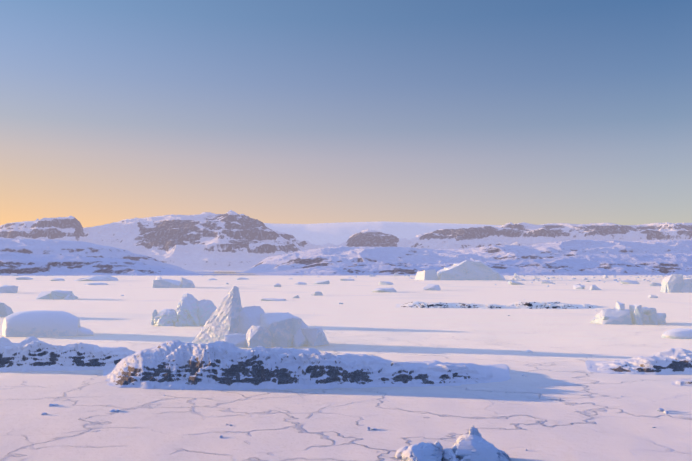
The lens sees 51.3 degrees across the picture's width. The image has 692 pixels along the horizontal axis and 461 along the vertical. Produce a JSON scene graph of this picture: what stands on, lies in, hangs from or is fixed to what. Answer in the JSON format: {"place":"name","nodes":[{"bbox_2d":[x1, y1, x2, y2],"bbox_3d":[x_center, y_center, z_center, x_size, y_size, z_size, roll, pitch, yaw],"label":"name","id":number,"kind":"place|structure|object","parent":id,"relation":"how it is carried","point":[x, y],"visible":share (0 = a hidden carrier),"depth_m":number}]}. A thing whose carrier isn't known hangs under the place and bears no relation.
{"place":"outdoors","nodes":[
{"label":"outdoors","id":0,"kind":"place"},
{"bbox_2d":[85,221,501,244],"bbox_3d":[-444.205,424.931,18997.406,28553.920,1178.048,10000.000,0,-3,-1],"label":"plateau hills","id":1,"kind":"structure","parent":0,"point":[330,233],"depth_m":16213.99},
{"bbox_2d":[0,271,691,460],"bbox_3d":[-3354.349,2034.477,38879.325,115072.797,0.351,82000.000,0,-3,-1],"label":"sea ice","id":2,"kind":"structure","parent":0,"point":[559,402],"depth_m":180.27},
{"bbox_2d":[0,302,13,316],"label":"iceberg","id":3,"kind":"object","parent":2,"relation":"on","point":[5,310],"visible":0.73,"depth_m":451.58},
{"bbox_2d":[2,310,92,336],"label":"iceberg","id":4,"kind":"object","parent":2,"relation":"on","point":[40,323],"visible":0.98,"depth_m":321.63},
{"bbox_2d":[36,290,77,299],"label":"iceberg","id":5,"kind":"object","parent":2,"relation":"on","point":[61,294],"visible":0.83,"depth_m":696.70},
{"bbox_2d":[0,336,135,371],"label":"island rock","id":6,"kind":"object","parent":2,"relation":"in","point":[31,353],"visible":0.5,"depth_m":220.53},
{"bbox_2d":[152,276,194,287],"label":"tabular iceberg","id":7,"kind":"object","parent":2,"relation":"on","point":[159,282],"visible":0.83,"depth_m":1094.99},
{"bbox_2d":[151,293,216,325],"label":"iceberg","id":8,"kind":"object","parent":2,"relation":"on","point":[191,310],"depth_m":381.79},
{"bbox_2d":[192,286,328,347],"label":"iceberg","id":9,"kind":"object","parent":2,"relation":"on","point":[231,320],"visible":0.79,"depth_m":284.92},
{"bbox_2d":[103,340,510,389],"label":"island rock","id":10,"kind":"object","parent":2,"relation":"in","point":[180,365],"visible":0.96,"depth_m":189.86},
{"bbox_2d":[0,275,660,303],"bbox_3d":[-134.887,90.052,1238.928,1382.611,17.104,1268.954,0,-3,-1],"label":"icebergs","id":11,"kind":"object","parent":2,"relation":"on","point":[8,289],"visible":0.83,"depth_m":1274.87},
{"bbox_2d":[18,287,668,450],"bbox_3d":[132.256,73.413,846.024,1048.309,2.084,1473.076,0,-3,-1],"label":"ice debris","id":12,"kind":"object","parent":2,"relation":"on","point":[527,351],"visible":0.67,"depth_m":153.62},
{"bbox_2d":[394,425,510,460],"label":"ice chunks","id":13,"kind":"object","parent":2,"relation":"on","point":[473,445],"visible":1,"depth_m":113.60},
{"bbox_2d":[414,260,505,279],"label":"tabular iceberg","id":14,"kind":"object","parent":2,"relation":"on","point":[471,270],"visible":0.88,"depth_m":1747.65},
{"bbox_2d":[395,301,596,308],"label":"rocky islet","id":15,"kind":"object","parent":2,"relation":"on","point":[530,305],"visible":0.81,"depth_m":548.97},
{"bbox_2d":[590,301,665,324],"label":"iceberg","id":16,"kind":"object","parent":2,"relation":"on","point":[620,314],"visible":0.81,"depth_m":391.11},
{"bbox_2d":[585,348,691,374],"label":"island rock","id":17,"kind":"object","parent":2,"relation":"on","point":[674,361],"visible":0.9,"depth_m":213.22},
{"bbox_2d":[660,274,691,292],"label":"iceberg","id":18,"kind":"object","parent":2,"relation":"on","point":[674,283],"visible":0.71,"depth_m":887.64},
{"bbox_2d":[661,328,691,338],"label":"iceberg","id":19,"kind":"object","parent":2,"relation":"on","point":[681,333],"visible":0.98,"depth_m":311.29},
{"bbox_2d":[671,379,691,385],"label":"small island rock","id":20,"kind":"object","parent":2,"relation":"on","point":[684,382],"visible":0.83,"depth_m":188.44},
{"bbox_2d":[0,210,691,270],"bbox_3d":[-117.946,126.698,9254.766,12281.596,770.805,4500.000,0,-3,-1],"label":"hills","id":21,"kind":"structure","parent":0,"point":[230,240],"depth_m":8253.24},
{"bbox_2d":[0,252,691,275],"bbox_3d":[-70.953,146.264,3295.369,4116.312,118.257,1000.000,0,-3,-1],"label":"low shore hills","id":22,"kind":"structure","parent":0,"point":[22,264],"depth_m":2989.12},
{"bbox_2d":[0,238,691,272],"bbox_3d":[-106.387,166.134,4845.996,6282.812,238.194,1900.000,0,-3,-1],"label":"coast hills","id":23,"kind":"structure","parent":0,"point":[340,255],"depth_m":4442.13},
{"bbox_2d":[0,0,691,227],"label":"sky","id":24,"kind":"structure","parent":0,"point":[487,112]},
{"bbox_2d":[11,273,691,286],"bbox_3d":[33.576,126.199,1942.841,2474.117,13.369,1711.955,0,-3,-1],"label":"ice rubble","id":25,"kind":"object","parent":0,"point":[516,275],"visible":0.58,"depth_m":2175.97}
]}

